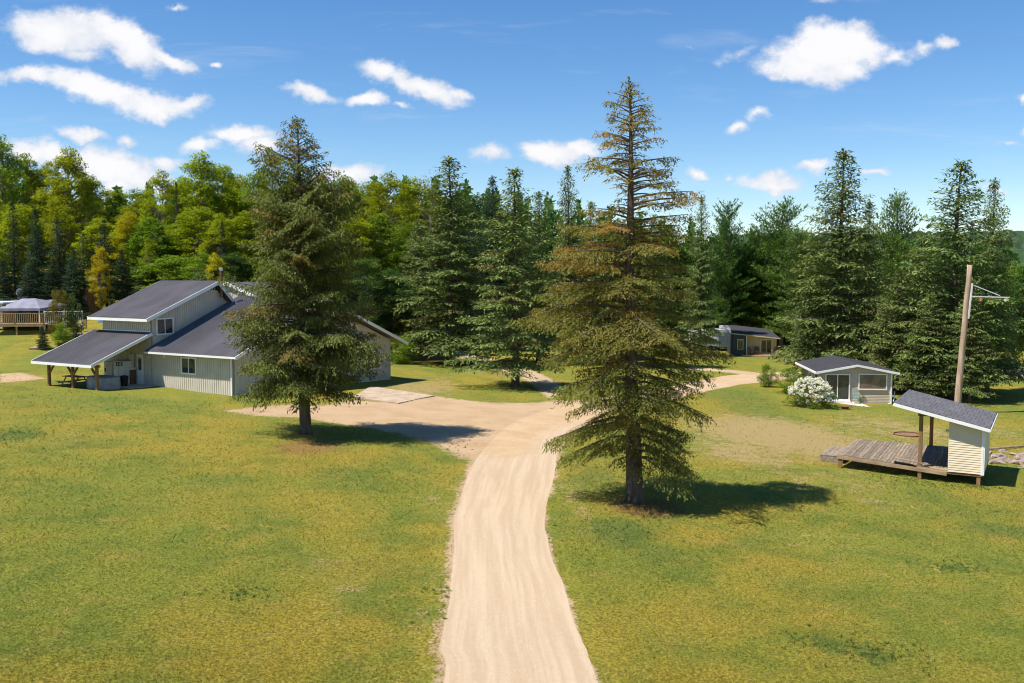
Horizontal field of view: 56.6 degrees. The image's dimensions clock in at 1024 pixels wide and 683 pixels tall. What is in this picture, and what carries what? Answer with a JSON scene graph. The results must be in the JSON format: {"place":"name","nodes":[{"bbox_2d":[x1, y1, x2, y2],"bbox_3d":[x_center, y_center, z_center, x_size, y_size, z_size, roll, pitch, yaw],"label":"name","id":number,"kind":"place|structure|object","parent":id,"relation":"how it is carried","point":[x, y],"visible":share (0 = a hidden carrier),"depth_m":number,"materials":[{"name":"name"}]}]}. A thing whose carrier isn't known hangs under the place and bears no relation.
{"place":"outdoors","nodes":[
{"label":"outdoors","id":0,"kind":"place"},
{"bbox_2d":[354,386,433,403],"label":"pavement","id":1,"kind":"structure","parent":0,"point":[374,394],"depth_m":63.79,"materials":[{"name":"concrete"}]},
{"bbox_2d":[393,342,562,396],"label":"path","id":2,"kind":"structure","parent":0,"point":[544,384],"depth_m":79.21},
{"bbox_2d":[0,261,1023,682],"bbox_3d":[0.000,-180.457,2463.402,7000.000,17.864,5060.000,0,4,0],"label":"ground","id":3,"kind":"structure","parent":0,"point":[466,417],"depth_m":30.17,"materials":[{"name":"green plant"}]},
{"bbox_2d":[0,259,24,299],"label":"spruce tree","id":4,"kind":"object","parent":3,"relation":"on","point":[6,291],"visible":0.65,"depth_m":97.70,"materials":[{"name":"green plant"}]},
{"bbox_2d":[0,202,26,297],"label":"fir tree","id":5,"kind":"object","parent":3,"relation":"on","point":[15,254],"visible":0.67,"depth_m":103.42,"materials":[{"name":"green plant"}]},
{"bbox_2d":[0,134,37,287],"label":"maple tree","id":6,"kind":"object","parent":3,"relation":"on","point":[13,170],"visible":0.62,"depth_m":116.50,"materials":[{"name":"green plant"}]},
{"bbox_2d":[0,203,51,281],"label":"maple tree","id":7,"kind":"object","parent":3,"relation":"on","point":[21,213],"visible":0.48,"depth_m":108.52,"materials":[{"name":"green plant"}]},
{"bbox_2d":[0,313,51,334],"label":"railed deck","id":8,"kind":"structure","parent":3,"relation":"on","point":[17,324],"depth_m":89.89,"materials":[{"name":"brown wood"}]},
{"bbox_2d":[1,153,54,266],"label":"maple tree","id":9,"kind":"object","parent":3,"relation":"on","point":[31,180],"visible":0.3,"depth_m":126.38,"materials":[{"name":"green plant"}]},
{"bbox_2d":[14,267,48,320],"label":"spruce tree","id":10,"kind":"object","parent":3,"relation":"on","point":[31,289],"visible":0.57,"depth_m":96.65,"materials":[{"name":"green plant"}]},
{"bbox_2d":[0,298,66,328],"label":"gazebo","id":11,"kind":"object","parent":3,"relation":"on","point":[33,304],"visible":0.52,"depth_m":92.30,"materials":[{"name":"grey fabric"}]},
{"bbox_2d":[19,209,52,297],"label":"spruce tree","id":12,"kind":"object","parent":3,"relation":"on","point":[34,258],"visible":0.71,"depth_m":99.39,"materials":[{"name":"green plant"}]},
{"bbox_2d":[32,265,71,313],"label":"spruce tree","id":13,"kind":"object","parent":3,"relation":"on","point":[50,285],"visible":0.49,"depth_m":98.61,"materials":[{"name":"green plant"}]},
{"bbox_2d":[45,286,70,338],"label":"bush","id":14,"kind":"object","parent":3,"relation":"on","point":[53,307],"visible":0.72,"depth_m":88.22,"materials":[{"name":"green plant"}]},
{"bbox_2d":[28,198,89,283],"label":"maple tree","id":15,"kind":"object","parent":3,"relation":"on","point":[53,218],"visible":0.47,"depth_m":110.71,"materials":[{"name":"green plant"}]},
{"bbox_2d":[46,219,71,294],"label":"fir tree","id":16,"kind":"object","parent":3,"relation":"on","point":[59,249],"visible":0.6,"depth_m":101.47,"materials":[{"name":"green plant"}]},
{"bbox_2d":[50,322,74,344],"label":"bush","id":17,"kind":"object","parent":3,"relation":"on","point":[61,326],"visible":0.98,"depth_m":86.10,"materials":[{"name":"green plant"}]},
{"bbox_2d":[30,146,103,286],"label":"maple tree","id":18,"kind":"object","parent":3,"relation":"on","point":[70,165],"visible":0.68,"depth_m":115.97,"materials":[{"name":"green plant"}]},
{"bbox_2d":[64,293,85,338],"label":"willow bush","id":19,"kind":"object","parent":3,"relation":"on","point":[71,318],"visible":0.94,"depth_m":88.74,"materials":[{"name":"green plant"}]},
{"bbox_2d":[58,249,93,314],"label":"spruce tree","id":20,"kind":"object","parent":3,"relation":"on","point":[70,290],"visible":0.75,"depth_m":98.54,"materials":[{"name":"green plant"}]},
{"bbox_2d":[71,232,99,305],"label":"fir tree","id":21,"kind":"object","parent":3,"relation":"on","point":[83,260],"visible":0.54,"depth_m":100.58,"materials":[{"name":"green plant"}]},
{"bbox_2d":[75,288,99,316],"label":"young tree","id":22,"kind":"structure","parent":3,"relation":"on","point":[89,297],"depth_m":99.29,"materials":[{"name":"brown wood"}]},
{"bbox_2d":[68,174,114,264],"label":"maple tree","id":23,"kind":"object","parent":3,"relation":"on","point":[106,202],"visible":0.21,"depth_m":128.74,"materials":[{"name":"green plant"}]},
{"bbox_2d":[85,246,114,308],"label":"young maple","id":24,"kind":"object","parent":3,"relation":"on","point":[95,270],"visible":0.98,"depth_m":98.00,"materials":[{"name":"yellow plant"}]},
{"bbox_2d":[71,217,129,293],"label":"maple tree","id":25,"kind":"object","parent":3,"relation":"on","point":[93,232],"visible":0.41,"depth_m":110.50,"materials":[{"name":"green plant"}]},
{"bbox_2d":[87,219,120,306],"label":"spruce tree","id":26,"kind":"object","parent":3,"relation":"on","point":[109,251],"visible":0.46,"depth_m":102.42,"materials":[{"name":"green plant"}]},
{"bbox_2d":[104,250,136,306],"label":"spruce tree","id":27,"kind":"object","parent":3,"relation":"on","point":[122,280],"visible":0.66,"depth_m":99.55,"materials":[{"name":"green plant"}]},
{"bbox_2d":[105,217,147,292],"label":"maple tree","id":28,"kind":"object","parent":3,"relation":"on","point":[113,238],"visible":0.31,"depth_m":108.40,"materials":[{"name":"green plant"}]},
{"bbox_2d":[110,210,144,294],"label":"young maple","id":29,"kind":"object","parent":3,"relation":"on","point":[129,220],"visible":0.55,"depth_m":107.71,"materials":[{"name":"green plant"}]},
{"bbox_2d":[113,187,165,261],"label":"maple tree","id":30,"kind":"object","parent":3,"relation":"on","point":[136,204],"visible":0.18,"depth_m":122.38,"materials":[{"name":"green plant"}]},
{"bbox_2d":[118,262,170,293],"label":"broadleaf tree","id":31,"kind":"object","parent":3,"relation":"on","point":[143,278],"visible":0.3,"depth_m":100.99,"materials":[{"name":"green plant"}]},
{"bbox_2d":[118,216,180,275],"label":"maple tree","id":32,"kind":"object","parent":3,"relation":"on","point":[151,228],"visible":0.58,"depth_m":106.69,"materials":[{"name":"green plant"}]},
{"bbox_2d":[137,237,162,285],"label":"maple tree","id":33,"kind":"object","parent":3,"relation":"on","point":[147,249],"visible":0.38,"depth_m":103.29,"materials":[{"name":"green plant"}]},
{"bbox_2d":[135,169,185,256],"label":"maple tree","id":34,"kind":"object","parent":3,"relation":"on","point":[162,198],"visible":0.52,"depth_m":116.40,"materials":[{"name":"green plant"}]},
{"bbox_2d":[132,254,201,289],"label":"maple tree","id":35,"kind":"object","parent":3,"relation":"on","point":[172,274],"visible":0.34,"depth_m":98.70,"materials":[{"name":"green plant"}]},
{"bbox_2d":[163,205,229,277],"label":"maple tree","id":36,"kind":"object","parent":3,"relation":"on","point":[189,227],"visible":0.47,"depth_m":108.26,"materials":[{"name":"green plant"}]},
{"bbox_2d":[165,150,243,257],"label":"maple tree","id":37,"kind":"object","parent":3,"relation":"on","point":[204,171],"visible":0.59,"depth_m":117.95,"materials":[{"name":"green plant"}]},
{"bbox_2d":[175,252,233,280],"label":"maple tree","id":38,"kind":"object","parent":3,"relation":"on","point":[200,264],"visible":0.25,"depth_m":97.09,"materials":[{"name":"green plant"}]},
{"bbox_2d":[192,162,245,251],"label":"maple tree","id":39,"kind":"object","parent":3,"relation":"on","point":[226,170],"visible":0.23,"depth_m":122.03,"materials":[{"name":"green plant"}]},
{"bbox_2d":[31,267,408,395],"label":"house","id":40,"kind":"structure","parent":3,"relation":"on","point":[167,333],"depth_m":65.03,"materials":[{"name":"beige"}]},
{"bbox_2d":[86,375,119,389],"bbox_3d":[-26.986,2.692,62.724,2.278,0.910,1.260,2,5,30],"label":"hot tub","id":41,"kind":"object","parent":40,"relation":"on","point":[108,382],"visible":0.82,"depth_m":62.18,"materials":[{"name":"blue plastic"}]},
{"bbox_2d":[113,360,133,383],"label":"ice freezer","id":42,"kind":"object","parent":40,"relation":"on","point":[121,367],"visible":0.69,"depth_m":65.25,"materials":[{"name":"white metal"}]},
{"bbox_2d":[155,317,173,334],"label":"window","id":43,"kind":"structure","parent":40,"relation":"in","point":[164,326],"depth_m":65.60,"materials":[{"name":"clear glass"}]},
{"bbox_2d":[180,357,196,374],"bbox_3d":[-21.444,1.610,62.982,1.440,1.150,0.100,2,5,30],"label":"window","id":44,"kind":"structure","parent":40,"relation":"in","point":[188,364],"depth_m":62.95,"materials":[{"name":"clear glass"}]},
{"bbox_2d":[195,212,247,271],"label":"maple tree","id":45,"kind":"object","parent":3,"relation":"on","point":[215,226],"visible":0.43,"depth_m":106.72,"materials":[{"name":"green plant"}]},
{"bbox_2d":[203,252,263,281],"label":"broadleaf tree","id":46,"kind":"object","parent":3,"relation":"on","point":[233,259],"visible":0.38,"depth_m":97.05,"materials":[{"name":"green plant"}]},
{"bbox_2d":[205,210,272,276],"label":"maple tree","id":47,"kind":"object","parent":3,"relation":"on","point":[241,224],"visible":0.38,"depth_m":108.34,"materials":[{"name":"green plant"}]},
{"bbox_2d":[231,172,275,255],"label":"maple tree","id":48,"kind":"object","parent":3,"relation":"on","point":[245,205],"visible":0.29,"depth_m":119.85,"materials":[{"name":"green plant"}]},
{"bbox_2d":[216,115,395,434],"bbox_3d":[-10.017,-3.002,46.053,7.813,15.782,9.221,-4,6,-40],"label":"spruce tree","id":49,"kind":"object","parent":3,"relation":"on","point":[317,342],"visible":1,"depth_m":45.17,"materials":[{"name":"green plant"}]},
{"bbox_2d":[317,175,373,246],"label":"maple tree","id":50,"kind":"object","parent":3,"relation":"on","point":[342,182],"visible":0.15,"depth_m":120.23,"materials":[{"name":"green plant"}]},
{"bbox_2d":[319,216,391,301],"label":"maple tree","id":51,"kind":"object","parent":3,"relation":"on","point":[360,233],"visible":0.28,"depth_m":104.89,"materials":[{"name":"green plant"}]},
{"bbox_2d":[344,180,392,239],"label":"maple tree","id":52,"kind":"object","parent":3,"relation":"on","point":[367,187],"visible":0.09,"depth_m":130.09,"materials":[{"name":"green plant"}]},
{"bbox_2d":[336,257,411,328],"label":"broadleaf tree","id":53,"kind":"object","parent":3,"relation":"on","point":[369,267],"visible":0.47,"depth_m":94.38,"materials":[{"name":"green plant"}]},
{"bbox_2d":[353,211,411,319],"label":"maple tree","id":54,"kind":"object","parent":3,"relation":"on","point":[380,229],"visible":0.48,"depth_m":106.36,"materials":[{"name":"green plant"}]},
{"bbox_2d":[352,170,420,274],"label":"maple tree","id":55,"kind":"object","parent":3,"relation":"on","point":[394,185],"visible":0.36,"depth_m":116.33,"materials":[{"name":"green plant"}]},
{"bbox_2d":[359,268,427,353],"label":"broadleaf tree","id":56,"kind":"object","parent":3,"relation":"on","point":[403,315],"visible":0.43,"depth_m":96.99,"materials":[{"name":"green plant"}]},
{"bbox_2d":[390,334,420,363],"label":"bush","id":57,"kind":"object","parent":3,"relation":"on","point":[399,358],"visible":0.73,"depth_m":89.96,"materials":[{"name":"green plant"}]},
{"bbox_2d":[384,220,440,328],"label":"maple tree","id":58,"kind":"object","parent":3,"relation":"on","point":[407,230],"visible":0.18,"depth_m":110.58,"materials":[{"name":"green plant"}]},
{"bbox_2d":[384,176,443,248],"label":"maple tree","id":59,"kind":"object","parent":3,"relation":"on","point":[415,193],"visible":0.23,"depth_m":124.02,"materials":[{"name":"green plant"}]},
{"bbox_2d":[392,218,445,353],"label":"spruce tree","id":60,"kind":"object","parent":3,"relation":"on","point":[414,252],"visible":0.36,"depth_m":103.34,"materials":[{"name":"green plant"}]},
{"bbox_2d":[383,155,509,363],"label":"spruce tree","id":61,"kind":"object","parent":3,"relation":"on","point":[450,270],"visible":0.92,"depth_m":90.77,"materials":[{"name":"green plant"}]},
{"bbox_2d":[443,192,509,315],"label":"broadleaf tree","id":62,"kind":"object","parent":3,"relation":"on","point":[478,205],"visible":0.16,"depth_m":120.48,"materials":[{"name":"green plant"}]},
{"bbox_2d":[461,175,513,339],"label":"spruce tree","id":63,"kind":"object","parent":3,"relation":"on","point":[490,209],"visible":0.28,"depth_m":114.96,"materials":[{"name":"green plant"}]},
{"bbox_2d":[473,202,534,338],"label":"broadleaf tree","id":64,"kind":"object","parent":3,"relation":"on","point":[506,246],"visible":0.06,"depth_m":118.81,"materials":[{"name":"green plant"}]},
{"bbox_2d":[0,168,1023,349],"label":"forest","id":65,"kind":"object","parent":3,"relation":"on","point":[549,206],"visible":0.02,"depth_m":136.75,"materials":[{"name":"green plant"}]},
{"bbox_2d":[1,424,1022,680],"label":"weeds","id":66,"kind":"object","parent":3,"relation":"on","point":[697,536],"visible":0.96,"depth_m":27.04,"materials":[{"name":"green plant"}]},
{"bbox_2d":[444,166,587,387],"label":"spruce tree","id":67,"kind":"object","parent":3,"relation":"on","point":[514,278],"visible":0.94,"depth_m":71.78,"materials":[{"name":"green plant"}]},
{"bbox_2d":[501,190,578,361],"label":"spruce tree","id":68,"kind":"object","parent":3,"relation":"on","point":[540,220],"visible":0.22,"depth_m":97.07,"materials":[{"name":"green plant"}]},
{"bbox_2d":[543,165,601,353],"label":"spruce tree","id":69,"kind":"object","parent":3,"relation":"on","point":[565,277],"visible":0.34,"depth_m":103.02,"materials":[{"name":"green plant"}]},
{"bbox_2d":[570,200,611,323],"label":"spruce tree","id":70,"kind":"object","parent":3,"relation":"on","point":[592,222],"visible":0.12,"depth_m":111.01,"materials":[{"name":"green plant"}]},
{"bbox_2d":[573,218,649,363],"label":"spruce tree","id":71,"kind":"object","parent":3,"relation":"on","point":[611,274],"visible":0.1,"depth_m":99.37,"materials":[{"name":"green plant"}]},
{"bbox_2d":[506,76,737,504],"bbox_3d":[3.861,-1.587,33.793,8.040,15.474,7.379,4,6,41],"label":"spruce tree","id":72,"kind":"object","parent":3,"relation":"on","point":[631,402],"visible":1,"depth_m":33.43,"materials":[{"name":"green plant"}]},
{"bbox_2d":[622,214,686,365],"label":"spruce tree","id":73,"kind":"object","parent":3,"relation":"on","point":[658,301],"visible":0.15,"depth_m":97.25,"materials":[{"name":"green plant"}]},
{"bbox_2d":[643,233,709,335],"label":"pine tree","id":74,"kind":"object","parent":3,"relation":"on","point":[681,253],"visible":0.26,"depth_m":133.95,"materials":[{"name":"green plant"}]},
{"bbox_2d":[675,196,724,355],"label":"spruce tree","id":75,"kind":"object","parent":3,"relation":"on","point":[698,272],"visible":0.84,"depth_m":117.31,"materials":[{"name":"green plant"}]},
{"bbox_2d":[685,325,730,349],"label":"caravan","id":76,"kind":"object","parent":3,"relation":"on","point":[724,329],"visible":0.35,"depth_m":128.75,"materials":[{"name":"white metal"}]},
{"bbox_2d":[698,198,759,348],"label":"pine tree","id":77,"kind":"object","parent":3,"relation":"on","point":[725,281],"visible":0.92,"depth_m":130.72,"materials":[{"name":"green plant"}]},
{"bbox_2d":[716,245,784,328],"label":"pine tree","id":78,"kind":"object","parent":3,"relation":"on","point":[747,262],"visible":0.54,"depth_m":132.23,"materials":[{"name":"green plant"}]},
{"bbox_2d":[727,325,779,356],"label":"cabin","id":79,"kind":"object","parent":3,"relation":"on","point":[740,339],"visible":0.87,"depth_m":121.00,"materials":[{"name":"grey wood"}]},
{"bbox_2d":[731,223,782,327],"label":"pine tree","id":80,"kind":"object","parent":3,"relation":"on","point":[756,238],"visible":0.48,"depth_m":132.44,"materials":[{"name":"green plant"}]},
{"bbox_2d":[738,195,811,350],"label":"pine tree","id":81,"kind":"object","parent":3,"relation":"on","point":[777,248],"visible":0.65,"depth_m":130.42,"materials":[{"name":"green plant"}]},
{"bbox_2d":[771,367,804,392],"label":"bush","id":82,"kind":"object","parent":3,"relation":"on","point":[794,375],"visible":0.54,"depth_m":75.90,"materials":[{"name":"green plant"}]},
{"bbox_2d":[762,227,833,343],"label":"pine tree","id":83,"kind":"object","parent":3,"relation":"on","point":[796,259],"visible":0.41,"depth_m":111.39,"materials":[{"name":"green plant"}]},
{"bbox_2d":[785,251,828,372],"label":"spruce tree","id":84,"kind":"object","parent":3,"relation":"on","point":[803,326],"visible":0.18,"depth_m":86.89,"materials":[{"name":"green plant"}]},
{"bbox_2d":[782,375,839,409],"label":"hydrangea","id":85,"kind":"object","parent":3,"relation":"on","point":[799,387],"visible":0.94,"depth_m":67.10,"materials":[{"name":"white plant"}]},
{"bbox_2d":[767,148,907,366],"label":"spruce tree","id":86,"kind":"object","parent":3,"relation":"on","point":[836,302],"visible":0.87,"depth_m":82.89,"materials":[{"name":"green plant"}]},
{"bbox_2d":[795,355,899,406],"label":"cabin","id":87,"kind":"object","parent":3,"relation":"on","point":[844,377],"visible":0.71,"depth_m":70.48,"materials":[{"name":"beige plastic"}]},
{"bbox_2d":[825,374,849,399],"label":"sliding door","id":88,"kind":"structure","parent":87,"relation":"in","point":[840,383],"depth_m":70.55,"materials":[{"name":"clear glass"}]},
{"bbox_2d":[858,373,887,389],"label":"window","id":89,"kind":"structure","parent":87,"relation":"in","point":[865,381],"depth_m":70.29,"materials":[{"name":"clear glass"}]},
{"bbox_2d":[831,200,894,365],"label":"spruce tree","id":90,"kind":"object","parent":3,"relation":"on","point":[869,246],"visible":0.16,"depth_m":96.21,"materials":[{"name":"green plant"}]},
{"bbox_2d":[860,269,933,392],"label":"spruce tree","id":91,"kind":"object","parent":3,"relation":"on","point":[885,339],"visible":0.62,"depth_m":78.15,"materials":[{"name":"green plant"}]},
{"bbox_2d":[867,188,928,351],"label":"pine tree","id":92,"kind":"object","parent":3,"relation":"on","point":[901,248],"visible":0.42,"depth_m":102.78,"materials":[{"name":"green plant"}]},
{"bbox_2d":[820,389,997,485],"bbox_3d":[17.953,4.279,43.335,7.210,3.648,5.028,2,5,30],"label":"privy hut","id":93,"kind":"object","parent":3,"relation":"on","point":[965,451],"visible":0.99,"depth_m":41.67,"materials":[{"name":"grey wood"}]},
{"bbox_2d":[886,233,949,384],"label":"spruce tree","id":94,"kind":"object","parent":3,"relation":"on","point":[919,245],"visible":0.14,"depth_m":85.62,"materials":[{"name":"green plant"}]},
{"bbox_2d":[888,232,963,336],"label":"pine tree","id":95,"kind":"object","parent":3,"relation":"on","point":[943,245],"visible":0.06,"depth_m":110.59,"materials":[{"name":"green plant"}]},
{"bbox_2d":[892,294,966,397],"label":"spruce tree","id":96,"kind":"object","parent":3,"relation":"on","point":[941,369],"visible":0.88,"depth_m":73.79,"materials":[{"name":"green plant"}]},
{"bbox_2d":[883,159,1023,396],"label":"spruce tree","id":97,"kind":"object","parent":3,"relation":"on","point":[928,273],"visible":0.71,"depth_m":75.14,"materials":[{"name":"green plant"}]},
{"bbox_2d":[933,279,1005,402],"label":"spruce tree","id":98,"kind":"object","parent":3,"relation":"on","point":[971,364],"visible":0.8,"depth_m":71.74,"materials":[{"name":"green plant"}]},
{"bbox_2d":[954,265,1008,402],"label":"utility pole","id":99,"kind":"object","parent":3,"relation":"on","point":[969,285],"visible":0.93,"depth_m":65.07,"materials":[{"name":"brown wood"}]},
{"bbox_2d":[947,177,1023,391],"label":"spruce tree","id":100,"kind":"object","parent":3,"relation":"on","point":[994,246],"visible":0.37,"depth_m":79.24,"materials":[{"name":"green plant"}]},
{"bbox_2d":[994,263,1023,372],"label":"maple tree","id":101,"kind":"object","parent":3,"relation":"on","point":[1020,345],"visible":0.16,"depth_m":97.92,"materials":[{"name":"green plant"}]},
{"bbox_2d":[1000,264,1023,343],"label":"broadleaf tree","id":102,"kind":"object","parent":3,"relation":"on","point":[1021,301],"visible":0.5,"depth_m":92.45,"materials":[{"name":"green plant"}]},
{"bbox_2d":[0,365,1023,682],"bbox_3d":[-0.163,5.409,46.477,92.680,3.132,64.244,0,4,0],"label":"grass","id":103,"kind":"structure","parent":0,"point":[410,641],"depth_m":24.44,"materials":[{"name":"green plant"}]},
{"bbox_2d":[0,0,1023,266],"label":"sky","id":104,"kind":"structure","parent":0,"point":[756,99],"materials":[{"name":"blue"}]},
{"bbox_2d":[439,369,1023,682],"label":"driveway","id":105,"kind":"structure","parent":0,"point":[509,619],"depth_m":25.07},
{"bbox_2d":[695,229,1023,277],"bbox_3d":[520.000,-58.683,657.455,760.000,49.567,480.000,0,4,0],"label":"hill","id":106,"kind":"structure","parent":0,"point":[1018,245],"depth_m":597.44,"materials":[{"name":"green plant"}]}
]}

